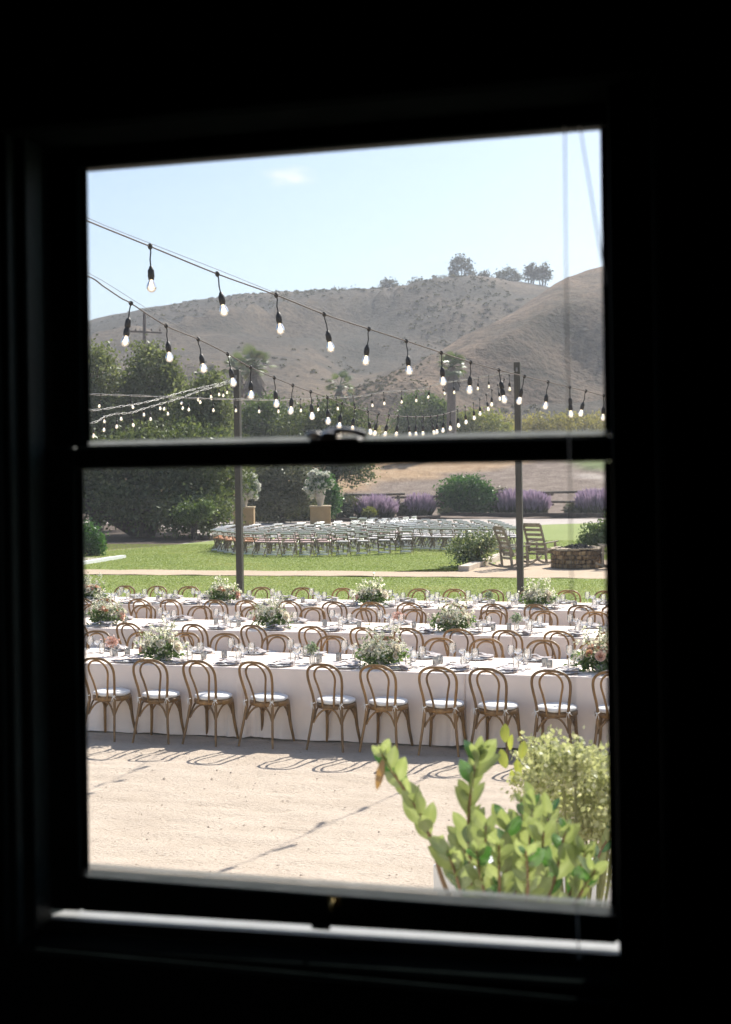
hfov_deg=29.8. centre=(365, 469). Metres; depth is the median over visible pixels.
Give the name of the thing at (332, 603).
bentwood chair
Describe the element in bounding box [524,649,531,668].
wine glass
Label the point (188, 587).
bentwood chair
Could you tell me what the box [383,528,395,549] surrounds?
folding chair
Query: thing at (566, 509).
weed clump
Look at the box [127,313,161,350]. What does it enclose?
utility pole
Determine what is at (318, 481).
flower arrangement
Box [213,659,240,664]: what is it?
napkin
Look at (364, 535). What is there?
folding chair
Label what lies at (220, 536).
folding chair
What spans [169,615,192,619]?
napkin
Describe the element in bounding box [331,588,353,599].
bentwood chair
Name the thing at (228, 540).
folding chair
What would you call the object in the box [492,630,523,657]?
bentwood chair
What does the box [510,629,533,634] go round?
napkin
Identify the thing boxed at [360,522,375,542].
folding chair
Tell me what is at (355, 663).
napkin
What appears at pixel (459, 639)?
tablecloth
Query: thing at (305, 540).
folding chair
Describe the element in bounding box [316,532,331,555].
folding chair
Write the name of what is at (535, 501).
sage clump
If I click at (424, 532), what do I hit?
folding chair
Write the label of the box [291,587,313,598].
bentwood chair
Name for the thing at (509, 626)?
votive candle
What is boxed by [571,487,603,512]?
sage clump
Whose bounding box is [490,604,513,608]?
napkin
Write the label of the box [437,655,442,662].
votive candle
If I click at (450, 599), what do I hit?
napkin
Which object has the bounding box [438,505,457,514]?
grey bush
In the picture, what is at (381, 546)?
folding chair
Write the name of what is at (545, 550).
rocking chair
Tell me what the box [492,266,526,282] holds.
ridge tree
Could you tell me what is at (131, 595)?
napkin
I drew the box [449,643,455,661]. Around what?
wine glass
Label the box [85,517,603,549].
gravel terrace
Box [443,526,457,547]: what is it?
folding chair
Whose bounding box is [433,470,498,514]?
round shrub
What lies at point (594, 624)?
napkin
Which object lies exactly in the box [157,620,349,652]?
tablecloth
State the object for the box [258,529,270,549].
folding chair
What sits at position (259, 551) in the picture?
folding chair
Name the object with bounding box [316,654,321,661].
votive candle
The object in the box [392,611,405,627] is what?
bud vase
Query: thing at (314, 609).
bentwood chair
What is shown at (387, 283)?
ridge tree
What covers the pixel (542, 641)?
bentwood chair
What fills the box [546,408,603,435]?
field bush
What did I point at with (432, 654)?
napkin
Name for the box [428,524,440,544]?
folding chair
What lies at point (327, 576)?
ground
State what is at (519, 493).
light post
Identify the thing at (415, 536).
folding chair
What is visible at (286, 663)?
napkin
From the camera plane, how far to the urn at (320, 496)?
71.82 m
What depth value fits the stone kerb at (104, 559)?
45.13 m
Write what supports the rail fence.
on the field
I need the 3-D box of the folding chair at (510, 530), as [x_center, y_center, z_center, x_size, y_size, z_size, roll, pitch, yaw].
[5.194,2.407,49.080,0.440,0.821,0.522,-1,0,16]
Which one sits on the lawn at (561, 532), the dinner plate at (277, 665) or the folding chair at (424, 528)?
the folding chair at (424, 528)
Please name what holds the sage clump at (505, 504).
on the field
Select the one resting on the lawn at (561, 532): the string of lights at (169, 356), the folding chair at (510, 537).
the folding chair at (510, 537)
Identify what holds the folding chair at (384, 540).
on the lawn at (561, 532)
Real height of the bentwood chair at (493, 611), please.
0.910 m
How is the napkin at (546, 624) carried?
on the dinner plate
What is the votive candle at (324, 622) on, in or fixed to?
on the tablecloth at (275, 644)
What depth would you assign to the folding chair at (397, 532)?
52.23 m
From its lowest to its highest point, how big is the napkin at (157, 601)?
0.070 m
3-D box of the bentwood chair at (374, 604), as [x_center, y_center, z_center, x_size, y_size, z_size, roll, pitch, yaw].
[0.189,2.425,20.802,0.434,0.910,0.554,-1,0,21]
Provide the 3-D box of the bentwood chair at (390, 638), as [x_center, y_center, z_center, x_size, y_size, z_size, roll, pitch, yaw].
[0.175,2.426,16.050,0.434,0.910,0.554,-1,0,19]
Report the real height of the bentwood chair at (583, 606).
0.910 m
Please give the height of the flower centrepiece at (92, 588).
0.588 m
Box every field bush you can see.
[357,422,394,439]
[473,409,536,431]
[510,406,582,436]
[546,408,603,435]
[587,408,603,429]
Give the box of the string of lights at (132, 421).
[91,382,229,437]
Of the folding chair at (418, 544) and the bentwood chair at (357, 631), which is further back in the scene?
the folding chair at (418, 544)
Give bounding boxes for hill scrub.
[90,274,588,424]
[295,352,477,418]
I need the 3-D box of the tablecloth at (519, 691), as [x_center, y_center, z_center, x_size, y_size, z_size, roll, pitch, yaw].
[2.380,2.464,14.476,2.436,0.752,1.436,-1,0,16]
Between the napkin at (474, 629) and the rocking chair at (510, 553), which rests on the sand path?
the rocking chair at (510, 553)
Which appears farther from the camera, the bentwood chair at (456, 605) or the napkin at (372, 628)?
the bentwood chair at (456, 605)
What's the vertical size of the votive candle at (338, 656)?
0.083 m
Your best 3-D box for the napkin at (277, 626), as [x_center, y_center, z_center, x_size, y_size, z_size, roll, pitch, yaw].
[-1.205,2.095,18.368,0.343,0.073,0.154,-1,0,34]
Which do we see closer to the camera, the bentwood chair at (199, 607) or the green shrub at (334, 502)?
the bentwood chair at (199, 607)
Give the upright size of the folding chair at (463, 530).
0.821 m
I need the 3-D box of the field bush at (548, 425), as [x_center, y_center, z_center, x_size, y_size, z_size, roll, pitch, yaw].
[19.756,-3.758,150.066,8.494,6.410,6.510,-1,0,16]
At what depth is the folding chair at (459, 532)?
47.99 m
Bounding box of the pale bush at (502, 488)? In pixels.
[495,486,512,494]
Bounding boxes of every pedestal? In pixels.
[232,506,255,526]
[309,505,330,525]
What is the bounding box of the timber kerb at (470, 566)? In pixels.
[458,554,509,570]
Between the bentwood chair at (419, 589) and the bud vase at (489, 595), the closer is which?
the bud vase at (489, 595)
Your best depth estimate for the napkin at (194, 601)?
22.10 m
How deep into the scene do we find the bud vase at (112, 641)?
15.99 m
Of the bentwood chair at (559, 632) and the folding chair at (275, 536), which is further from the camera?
the folding chair at (275, 536)
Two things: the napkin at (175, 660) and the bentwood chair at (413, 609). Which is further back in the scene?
the bentwood chair at (413, 609)
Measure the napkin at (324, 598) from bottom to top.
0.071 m
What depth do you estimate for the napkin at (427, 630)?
17.76 m
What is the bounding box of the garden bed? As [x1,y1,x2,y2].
[86,523,214,549]
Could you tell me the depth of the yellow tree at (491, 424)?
135.09 m
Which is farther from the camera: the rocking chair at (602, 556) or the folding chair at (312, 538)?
the folding chair at (312, 538)
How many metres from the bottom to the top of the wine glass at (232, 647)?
0.209 m
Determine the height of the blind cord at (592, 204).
0.239 m
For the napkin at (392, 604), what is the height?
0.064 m
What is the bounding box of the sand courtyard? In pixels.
[88,731,607,892]
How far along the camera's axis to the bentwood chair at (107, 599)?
21.77 m
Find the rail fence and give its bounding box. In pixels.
[342,490,600,515]
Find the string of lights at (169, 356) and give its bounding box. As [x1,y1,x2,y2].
[89,273,510,434]
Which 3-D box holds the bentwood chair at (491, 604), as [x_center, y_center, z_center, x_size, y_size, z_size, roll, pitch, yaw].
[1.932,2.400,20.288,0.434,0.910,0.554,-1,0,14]
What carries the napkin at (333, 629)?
on the dinner plate
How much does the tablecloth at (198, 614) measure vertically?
0.752 m
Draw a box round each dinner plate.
[116,660,132,662]
[214,661,233,665]
[247,651,263,654]
[268,663,292,666]
[335,664,354,668]
[417,656,436,658]
[470,657,486,659]
[523,658,540,661]
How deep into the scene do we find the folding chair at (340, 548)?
49.17 m
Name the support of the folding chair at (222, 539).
on the lawn at (561, 532)
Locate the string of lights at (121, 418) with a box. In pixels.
[91,381,229,422]
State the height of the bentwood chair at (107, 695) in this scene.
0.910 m
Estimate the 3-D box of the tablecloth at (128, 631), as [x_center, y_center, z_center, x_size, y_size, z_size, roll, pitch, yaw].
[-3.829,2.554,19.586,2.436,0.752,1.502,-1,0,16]
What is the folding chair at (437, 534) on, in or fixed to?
on the lawn at (561, 532)
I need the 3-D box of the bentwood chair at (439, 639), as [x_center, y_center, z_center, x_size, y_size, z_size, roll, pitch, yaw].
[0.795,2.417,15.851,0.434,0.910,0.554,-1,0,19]
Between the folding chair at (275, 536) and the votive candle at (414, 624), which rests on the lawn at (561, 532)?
the folding chair at (275, 536)
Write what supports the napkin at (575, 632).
on the dinner plate
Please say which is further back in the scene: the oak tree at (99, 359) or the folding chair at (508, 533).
the oak tree at (99, 359)
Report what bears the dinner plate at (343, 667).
on the tablecloth at (291, 682)
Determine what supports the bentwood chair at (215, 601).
on the sand courtyard
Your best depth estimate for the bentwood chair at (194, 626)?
17.94 m
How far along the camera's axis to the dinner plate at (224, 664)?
15.06 m
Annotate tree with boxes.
[84,410,264,538]
[89,334,138,530]
[105,333,194,515]
[157,360,249,527]
[220,350,251,432]
[228,387,303,442]
[233,466,330,523]
[234,343,277,404]
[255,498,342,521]
[267,387,386,489]
[325,369,354,407]
[328,284,355,289]
[375,276,400,288]
[382,388,464,439]
[406,276,422,284]
[436,404,527,437]
[437,349,467,433]
[445,253,476,276]
[478,269,492,276]
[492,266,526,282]
[519,262,539,283]
[533,260,552,286]
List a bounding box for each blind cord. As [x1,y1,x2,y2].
[564,126,579,959]
[579,126,606,284]
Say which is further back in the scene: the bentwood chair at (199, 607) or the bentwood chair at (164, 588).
the bentwood chair at (164, 588)
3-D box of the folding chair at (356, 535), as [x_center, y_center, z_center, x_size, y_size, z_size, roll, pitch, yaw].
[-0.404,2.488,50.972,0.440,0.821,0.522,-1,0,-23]
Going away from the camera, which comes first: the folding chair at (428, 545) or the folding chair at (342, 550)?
the folding chair at (342, 550)
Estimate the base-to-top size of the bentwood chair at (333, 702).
0.910 m
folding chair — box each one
[210,529,226,550]
[215,528,228,547]
[216,530,232,551]
[222,529,235,549]
[222,531,235,553]
[231,531,247,554]
[243,529,255,549]
[243,532,256,555]
[244,530,257,551]
[251,528,263,547]
[252,532,268,555]
[255,531,270,552]
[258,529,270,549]
[265,533,281,556]
[268,527,281,548]
[270,531,283,552]
[275,526,289,546]
[275,529,286,550]
[281,533,296,556]
[283,531,296,552]
[285,527,298,548]
[289,529,302,550]
[292,526,306,546]
[298,531,311,553]
[298,532,314,556]
[302,527,315,548]
[306,529,317,550]
[311,525,324,545]
[314,530,327,553]
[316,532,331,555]
[318,527,331,547]
[322,528,334,549]
[325,525,340,545]
[331,530,343,552]
[333,526,346,547]
[335,532,350,555]
[338,528,351,549]
[341,524,356,544]
[346,523,360,543]
[347,526,362,547]
[347,530,359,552]
[353,527,366,549]
[354,524,370,544]
[355,531,370,554]
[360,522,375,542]
[362,525,377,545]
[366,529,378,550]
[369,523,383,544]
[370,527,383,548]
[377,525,390,544]
[377,531,390,554]
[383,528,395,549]
[385,526,398,547]
[386,523,399,542]
[390,524,404,544]
[399,530,413,552]
[400,525,414,546]
[401,527,413,549]
[406,524,421,543]
[407,525,421,546]
[412,527,425,548]
[413,521,427,540]
[416,524,430,544]
[417,526,431,546]
[419,527,434,549]
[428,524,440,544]
[429,528,444,549]
[430,526,444,546]
[434,523,448,542]
[440,524,453,544]
[440,528,454,550]
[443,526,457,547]
[448,523,462,542]
[453,528,465,537]
[457,526,472,535]
[465,528,477,540]
[471,526,484,545]
[480,523,493,543]
[480,528,493,547]
[497,523,511,542]
[501,525,514,543]
[504,526,515,546]
[509,527,515,549]
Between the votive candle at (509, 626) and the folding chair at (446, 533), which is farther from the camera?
the folding chair at (446, 533)
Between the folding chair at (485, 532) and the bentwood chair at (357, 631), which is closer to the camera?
the bentwood chair at (357, 631)
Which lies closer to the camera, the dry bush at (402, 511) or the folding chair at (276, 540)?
the folding chair at (276, 540)
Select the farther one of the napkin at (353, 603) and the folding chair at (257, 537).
the folding chair at (257, 537)
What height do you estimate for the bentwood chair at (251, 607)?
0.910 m
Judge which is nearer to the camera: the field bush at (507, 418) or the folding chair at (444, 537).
the folding chair at (444, 537)
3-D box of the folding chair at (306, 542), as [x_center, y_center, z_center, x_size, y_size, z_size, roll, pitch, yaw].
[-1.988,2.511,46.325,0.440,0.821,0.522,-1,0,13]
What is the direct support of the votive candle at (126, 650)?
on the tablecloth at (228, 679)
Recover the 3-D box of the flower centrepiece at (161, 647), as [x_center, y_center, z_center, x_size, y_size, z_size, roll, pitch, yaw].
[-2.348,1.944,15.544,0.670,0.616,0.458,-1,0,23]
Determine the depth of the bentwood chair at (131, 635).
17.16 m
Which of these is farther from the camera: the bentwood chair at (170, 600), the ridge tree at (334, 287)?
the ridge tree at (334, 287)
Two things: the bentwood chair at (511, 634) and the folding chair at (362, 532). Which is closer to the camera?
the bentwood chair at (511, 634)
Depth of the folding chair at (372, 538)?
48.20 m
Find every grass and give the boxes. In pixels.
[513,540,604,558]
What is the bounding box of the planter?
[433,857,609,905]
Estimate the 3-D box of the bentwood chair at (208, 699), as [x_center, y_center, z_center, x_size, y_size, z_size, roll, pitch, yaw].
[-1.662,2.452,14.709,0.434,0.910,0.554,-1,0,25]
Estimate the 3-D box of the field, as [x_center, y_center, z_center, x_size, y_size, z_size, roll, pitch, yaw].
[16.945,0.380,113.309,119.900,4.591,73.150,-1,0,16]
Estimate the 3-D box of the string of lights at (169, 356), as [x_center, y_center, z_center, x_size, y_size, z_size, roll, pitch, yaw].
[0.110,-1.168,17.541,0.742,1.450,19.923,-1,0,14]
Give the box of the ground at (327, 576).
[85,574,585,578]
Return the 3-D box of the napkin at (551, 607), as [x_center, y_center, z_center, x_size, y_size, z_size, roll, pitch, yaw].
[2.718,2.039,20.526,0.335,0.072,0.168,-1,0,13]
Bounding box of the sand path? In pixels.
[85,559,604,578]
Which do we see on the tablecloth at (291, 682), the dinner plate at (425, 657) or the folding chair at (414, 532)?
the dinner plate at (425, 657)
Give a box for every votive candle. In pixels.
[112,649,117,656]
[124,648,129,654]
[201,651,206,658]
[221,650,226,657]
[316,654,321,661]
[322,620,326,625]
[336,652,341,660]
[357,621,361,626]
[412,621,416,627]
[432,657,437,664]
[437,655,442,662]
[491,624,495,630]
[507,623,511,629]
[542,658,547,665]
[546,660,552,667]
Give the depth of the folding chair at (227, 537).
49.69 m
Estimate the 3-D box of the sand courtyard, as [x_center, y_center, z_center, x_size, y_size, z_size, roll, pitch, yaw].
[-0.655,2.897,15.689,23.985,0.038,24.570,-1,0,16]
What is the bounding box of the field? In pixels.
[84,461,610,518]
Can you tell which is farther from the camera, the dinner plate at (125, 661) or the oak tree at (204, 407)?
the oak tree at (204, 407)
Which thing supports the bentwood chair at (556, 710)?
on the sand courtyard
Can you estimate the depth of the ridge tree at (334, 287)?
426.83 m
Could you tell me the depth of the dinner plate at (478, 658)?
15.27 m
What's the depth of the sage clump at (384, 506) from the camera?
82.35 m
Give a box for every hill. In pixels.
[90,275,602,436]
[302,267,603,432]
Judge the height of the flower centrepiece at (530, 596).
0.584 m
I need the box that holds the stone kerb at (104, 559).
[85,555,125,563]
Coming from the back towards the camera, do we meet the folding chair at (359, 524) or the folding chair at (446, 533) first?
the folding chair at (359, 524)
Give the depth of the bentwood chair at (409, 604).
20.41 m
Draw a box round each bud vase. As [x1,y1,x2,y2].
[100,635,119,655]
[304,641,318,663]
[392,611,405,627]
[483,590,493,605]
[509,612,522,630]
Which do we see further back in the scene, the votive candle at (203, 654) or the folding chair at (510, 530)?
the folding chair at (510, 530)
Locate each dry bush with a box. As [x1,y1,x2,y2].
[333,493,361,517]
[396,501,413,515]
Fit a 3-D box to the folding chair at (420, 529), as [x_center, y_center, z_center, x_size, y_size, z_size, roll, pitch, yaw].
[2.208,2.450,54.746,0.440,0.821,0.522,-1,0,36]
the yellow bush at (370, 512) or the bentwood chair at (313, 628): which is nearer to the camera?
the bentwood chair at (313, 628)
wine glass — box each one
[228,638,234,656]
[341,640,347,659]
[418,646,425,666]
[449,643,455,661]
[472,648,478,667]
[507,645,514,663]
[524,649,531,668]
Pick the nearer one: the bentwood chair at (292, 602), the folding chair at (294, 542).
the bentwood chair at (292, 602)
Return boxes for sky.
[87,130,601,319]
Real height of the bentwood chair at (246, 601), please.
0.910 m
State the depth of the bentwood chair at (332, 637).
16.44 m
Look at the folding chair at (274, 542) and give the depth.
46.54 m
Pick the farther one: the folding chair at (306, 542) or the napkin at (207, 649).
the folding chair at (306, 542)
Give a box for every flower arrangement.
[234,471,260,500]
[303,468,335,498]
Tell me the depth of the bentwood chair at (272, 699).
14.44 m
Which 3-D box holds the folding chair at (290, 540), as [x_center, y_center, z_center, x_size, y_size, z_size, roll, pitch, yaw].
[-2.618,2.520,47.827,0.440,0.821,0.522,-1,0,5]
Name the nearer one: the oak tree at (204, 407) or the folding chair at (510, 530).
the folding chair at (510, 530)
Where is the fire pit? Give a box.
[550,543,604,568]
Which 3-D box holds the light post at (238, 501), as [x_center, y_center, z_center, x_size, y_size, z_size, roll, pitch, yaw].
[-2.550,0.507,27.568,0.124,5.020,0.190,-1,0,16]
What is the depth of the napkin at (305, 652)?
15.80 m
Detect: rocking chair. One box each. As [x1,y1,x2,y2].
[488,526,534,568]
[523,523,558,563]
[595,544,604,566]
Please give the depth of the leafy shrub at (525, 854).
4.00 m
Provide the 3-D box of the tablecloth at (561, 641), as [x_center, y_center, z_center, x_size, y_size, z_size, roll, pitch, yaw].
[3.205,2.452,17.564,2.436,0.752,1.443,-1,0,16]
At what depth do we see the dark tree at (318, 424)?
85.50 m
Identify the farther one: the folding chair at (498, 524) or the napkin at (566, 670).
the folding chair at (498, 524)
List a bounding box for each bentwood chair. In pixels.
[86,628,98,648]
[86,630,109,649]
[87,657,136,741]
[96,598,117,607]
[114,585,134,596]
[116,622,142,648]
[126,631,152,648]
[128,599,151,618]
[131,604,155,618]
[132,659,183,744]
[147,586,166,596]
[160,599,183,618]
[173,632,199,646]
[177,586,199,597]
[181,624,218,650]
[182,660,238,746]
[187,605,211,619]
[204,600,228,619]
[209,633,239,651]
[235,600,258,618]
[238,661,294,748]
[240,606,260,620]
[240,625,278,652]
[250,587,272,598]
[261,634,291,652]
[278,601,302,619]
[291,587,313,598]
[298,626,333,653]
[299,607,325,621]
[306,663,360,752]
[316,635,347,653]
[322,601,347,621]
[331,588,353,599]
[349,627,378,652]
[350,607,377,622]
[359,664,413,751]
[360,602,385,622]
[375,636,400,643]
[393,627,423,655]
[396,602,422,623]
[400,608,426,623]
[407,588,429,600]
[418,666,466,756]
[422,637,455,656]
[441,603,468,612]
[442,589,465,600]
[443,628,474,656]
[468,638,503,657]
[468,668,521,759]
[478,610,506,624]
[479,589,503,601]
[480,603,507,623]
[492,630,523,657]
[524,604,550,625]
[525,639,560,658]
[529,610,558,625]
[530,669,579,759]
[543,630,576,659]
[557,590,580,602]
[567,605,595,625]
[578,640,605,658]
[580,611,605,625]
[591,671,606,753]
[593,590,605,601]
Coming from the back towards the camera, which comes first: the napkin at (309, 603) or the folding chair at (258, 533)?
the folding chair at (258, 533)
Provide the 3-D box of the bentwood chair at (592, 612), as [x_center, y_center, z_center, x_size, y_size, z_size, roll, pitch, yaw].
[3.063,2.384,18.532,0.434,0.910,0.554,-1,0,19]
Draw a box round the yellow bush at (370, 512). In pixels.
[360,506,378,517]
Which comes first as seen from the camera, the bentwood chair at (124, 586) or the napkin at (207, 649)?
the napkin at (207, 649)
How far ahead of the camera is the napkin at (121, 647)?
16.49 m
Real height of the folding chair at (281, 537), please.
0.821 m
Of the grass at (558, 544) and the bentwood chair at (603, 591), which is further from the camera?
the grass at (558, 544)
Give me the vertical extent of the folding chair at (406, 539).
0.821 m
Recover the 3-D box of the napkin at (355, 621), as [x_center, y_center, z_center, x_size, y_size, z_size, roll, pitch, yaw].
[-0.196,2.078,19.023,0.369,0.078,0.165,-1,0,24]
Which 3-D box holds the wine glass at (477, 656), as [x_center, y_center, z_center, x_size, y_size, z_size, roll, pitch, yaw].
[1.167,2.002,14.618,0.082,0.203,0.082,-1,0,16]
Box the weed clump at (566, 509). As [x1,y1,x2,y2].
[560,501,580,512]
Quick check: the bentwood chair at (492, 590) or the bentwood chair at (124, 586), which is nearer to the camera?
the bentwood chair at (492, 590)
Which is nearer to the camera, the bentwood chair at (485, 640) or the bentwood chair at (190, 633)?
the bentwood chair at (485, 640)
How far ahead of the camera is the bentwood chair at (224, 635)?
16.83 m
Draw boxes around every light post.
[233,370,243,594]
[514,362,523,596]
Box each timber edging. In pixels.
[331,516,439,521]
[441,513,603,517]
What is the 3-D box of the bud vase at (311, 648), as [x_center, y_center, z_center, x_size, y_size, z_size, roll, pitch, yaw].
[-0.596,2.002,15.130,0.157,0.255,0.235,-1,0,-32]
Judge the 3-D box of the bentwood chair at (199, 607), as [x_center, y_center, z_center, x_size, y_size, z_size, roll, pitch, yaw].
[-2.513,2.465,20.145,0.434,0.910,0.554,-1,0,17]
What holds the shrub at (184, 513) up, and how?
on the garden bed
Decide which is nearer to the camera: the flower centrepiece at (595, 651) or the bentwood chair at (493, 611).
the flower centrepiece at (595, 651)
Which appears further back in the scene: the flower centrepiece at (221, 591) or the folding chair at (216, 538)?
the folding chair at (216, 538)
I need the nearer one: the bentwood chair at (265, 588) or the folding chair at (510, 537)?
the bentwood chair at (265, 588)
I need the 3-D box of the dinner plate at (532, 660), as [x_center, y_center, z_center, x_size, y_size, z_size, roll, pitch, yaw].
[1.844,2.084,15.086,0.272,0.018,0.272,-1,0,16]
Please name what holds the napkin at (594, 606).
on the dinner plate
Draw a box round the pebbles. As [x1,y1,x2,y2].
[89,740,505,888]
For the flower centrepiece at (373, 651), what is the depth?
14.74 m
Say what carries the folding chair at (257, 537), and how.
on the lawn at (561, 532)
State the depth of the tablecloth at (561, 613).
20.50 m
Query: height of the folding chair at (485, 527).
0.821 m
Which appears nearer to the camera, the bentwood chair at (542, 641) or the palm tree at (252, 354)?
the bentwood chair at (542, 641)
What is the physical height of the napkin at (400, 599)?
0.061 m
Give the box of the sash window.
[0,0,730,1023]
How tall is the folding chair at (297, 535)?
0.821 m
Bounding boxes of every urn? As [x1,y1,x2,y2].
[243,491,248,506]
[315,490,325,505]
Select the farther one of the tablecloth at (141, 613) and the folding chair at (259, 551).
the folding chair at (259, 551)
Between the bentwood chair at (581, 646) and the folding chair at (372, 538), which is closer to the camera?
the bentwood chair at (581, 646)
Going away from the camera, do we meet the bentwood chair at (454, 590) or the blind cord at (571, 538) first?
the blind cord at (571, 538)
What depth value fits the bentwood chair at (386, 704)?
14.07 m
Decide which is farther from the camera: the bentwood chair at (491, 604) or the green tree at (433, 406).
the green tree at (433, 406)
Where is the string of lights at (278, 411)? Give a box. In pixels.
[91,371,513,412]
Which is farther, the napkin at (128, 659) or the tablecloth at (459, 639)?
the tablecloth at (459, 639)
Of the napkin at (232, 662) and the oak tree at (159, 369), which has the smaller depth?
the napkin at (232, 662)
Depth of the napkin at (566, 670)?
14.08 m
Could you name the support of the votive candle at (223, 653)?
on the tablecloth at (228, 679)
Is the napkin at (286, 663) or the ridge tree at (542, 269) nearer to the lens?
the napkin at (286, 663)
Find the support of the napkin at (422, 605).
on the dinner plate
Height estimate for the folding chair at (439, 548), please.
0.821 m
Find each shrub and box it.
[85,518,109,555]
[168,498,217,540]
[323,476,345,517]
[372,735,608,903]
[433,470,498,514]
[444,522,508,565]
[498,713,609,905]
[576,519,604,545]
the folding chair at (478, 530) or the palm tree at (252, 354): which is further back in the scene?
the palm tree at (252, 354)
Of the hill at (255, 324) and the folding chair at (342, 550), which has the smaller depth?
the folding chair at (342, 550)
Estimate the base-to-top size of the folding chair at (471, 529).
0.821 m
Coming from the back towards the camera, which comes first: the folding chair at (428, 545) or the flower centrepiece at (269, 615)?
the folding chair at (428, 545)
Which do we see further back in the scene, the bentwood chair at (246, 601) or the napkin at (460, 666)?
the bentwood chair at (246, 601)
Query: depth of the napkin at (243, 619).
19.48 m
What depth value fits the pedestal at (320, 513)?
71.47 m
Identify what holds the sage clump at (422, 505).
on the field
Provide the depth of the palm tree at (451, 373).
129.62 m
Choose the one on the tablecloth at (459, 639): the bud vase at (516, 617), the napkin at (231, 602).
the bud vase at (516, 617)
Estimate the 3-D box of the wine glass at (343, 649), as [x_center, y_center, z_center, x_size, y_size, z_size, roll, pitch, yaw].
[-0.233,2.018,15.427,0.085,0.211,0.085,-1,0,16]
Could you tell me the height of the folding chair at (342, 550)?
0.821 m
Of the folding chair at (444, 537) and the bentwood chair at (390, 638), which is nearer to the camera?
the bentwood chair at (390, 638)
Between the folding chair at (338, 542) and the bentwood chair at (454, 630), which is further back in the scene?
the folding chair at (338, 542)
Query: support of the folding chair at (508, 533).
on the lawn at (561, 532)
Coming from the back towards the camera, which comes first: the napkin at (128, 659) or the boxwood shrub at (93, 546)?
the boxwood shrub at (93, 546)
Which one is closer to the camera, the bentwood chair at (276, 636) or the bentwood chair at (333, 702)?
the bentwood chair at (333, 702)
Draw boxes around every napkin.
[90,621,113,626]
[103,644,126,649]
[111,654,142,661]
[130,594,148,597]
[141,622,164,626]
[149,599,168,603]
[161,657,187,663]
[163,594,182,597]
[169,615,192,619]
[179,599,201,603]
[189,646,212,651]
[207,624,227,629]
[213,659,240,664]
[222,600,240,604]
[223,616,247,620]
[242,647,269,652]
[264,624,286,630]
[266,660,294,665]
[280,595,299,598]
[290,617,308,621]
[295,601,318,605]
[300,650,326,654]
[318,626,341,630]
[319,596,338,599]
[331,660,360,667]
[336,601,357,605]
[339,617,363,622]
[368,625,394,632]
[376,602,396,606]
[384,662,412,669]
[390,619,411,623]
[398,597,416,600]
[409,651,439,657]
[410,602,431,606]
[412,627,435,633]
[435,597,453,601]
[437,663,470,670]
[458,628,481,632]
[462,652,493,659]
[472,619,494,625]
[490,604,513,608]
[492,666,518,671]
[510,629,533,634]
[519,653,551,660]
[526,621,548,625]
[539,604,558,608]
[545,667,579,673]
[564,630,582,635]
[575,622,600,626]
[578,604,598,609]
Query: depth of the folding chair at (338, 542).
46.25 m
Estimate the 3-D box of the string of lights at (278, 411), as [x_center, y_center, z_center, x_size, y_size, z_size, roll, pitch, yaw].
[-1.630,-1.463,25.574,9.600,0.825,0.177,-1,0,-18]
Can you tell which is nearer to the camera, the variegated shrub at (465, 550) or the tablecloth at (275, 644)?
the tablecloth at (275, 644)
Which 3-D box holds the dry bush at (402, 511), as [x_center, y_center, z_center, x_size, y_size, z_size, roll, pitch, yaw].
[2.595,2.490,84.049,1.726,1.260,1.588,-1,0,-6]
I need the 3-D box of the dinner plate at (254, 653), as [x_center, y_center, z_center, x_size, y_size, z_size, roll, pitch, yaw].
[-1.276,2.130,15.984,0.272,0.018,0.272,-1,0,16]
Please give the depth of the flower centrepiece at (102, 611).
19.25 m
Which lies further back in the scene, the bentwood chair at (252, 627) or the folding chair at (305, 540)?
the folding chair at (305, 540)
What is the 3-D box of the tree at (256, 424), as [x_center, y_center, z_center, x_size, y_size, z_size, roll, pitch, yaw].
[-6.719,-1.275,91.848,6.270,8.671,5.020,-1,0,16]
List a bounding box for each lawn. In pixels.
[85,523,604,571]
[86,575,605,602]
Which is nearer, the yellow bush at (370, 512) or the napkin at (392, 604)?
the napkin at (392, 604)
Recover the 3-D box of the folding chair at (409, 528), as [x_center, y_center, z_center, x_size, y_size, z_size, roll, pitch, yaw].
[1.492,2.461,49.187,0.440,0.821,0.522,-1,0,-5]
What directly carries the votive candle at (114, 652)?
on the tablecloth at (228, 679)
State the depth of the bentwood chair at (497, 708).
13.74 m
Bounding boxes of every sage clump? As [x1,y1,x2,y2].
[353,493,400,517]
[402,492,440,515]
[488,488,525,512]
[513,489,552,512]
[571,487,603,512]
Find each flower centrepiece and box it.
[85,572,107,600]
[86,592,127,624]
[130,616,188,662]
[203,575,241,602]
[246,590,293,627]
[350,572,390,604]
[352,620,409,667]
[426,592,476,632]
[516,576,558,607]
[563,623,606,672]
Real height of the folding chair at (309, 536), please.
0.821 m
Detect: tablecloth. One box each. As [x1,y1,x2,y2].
[86,597,187,618]
[86,618,192,648]
[86,648,279,736]
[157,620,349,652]
[160,598,321,620]
[242,653,485,745]
[304,600,472,623]
[328,622,526,657]
[459,602,605,625]
[465,658,607,751]
[513,626,605,658]
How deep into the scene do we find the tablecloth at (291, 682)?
14.59 m
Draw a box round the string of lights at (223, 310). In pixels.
[88,218,603,420]
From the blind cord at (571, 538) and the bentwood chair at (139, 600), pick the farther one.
the bentwood chair at (139, 600)
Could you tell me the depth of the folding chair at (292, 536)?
50.37 m
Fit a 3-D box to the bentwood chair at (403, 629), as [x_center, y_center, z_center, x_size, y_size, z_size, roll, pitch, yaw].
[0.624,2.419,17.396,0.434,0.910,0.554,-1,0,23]

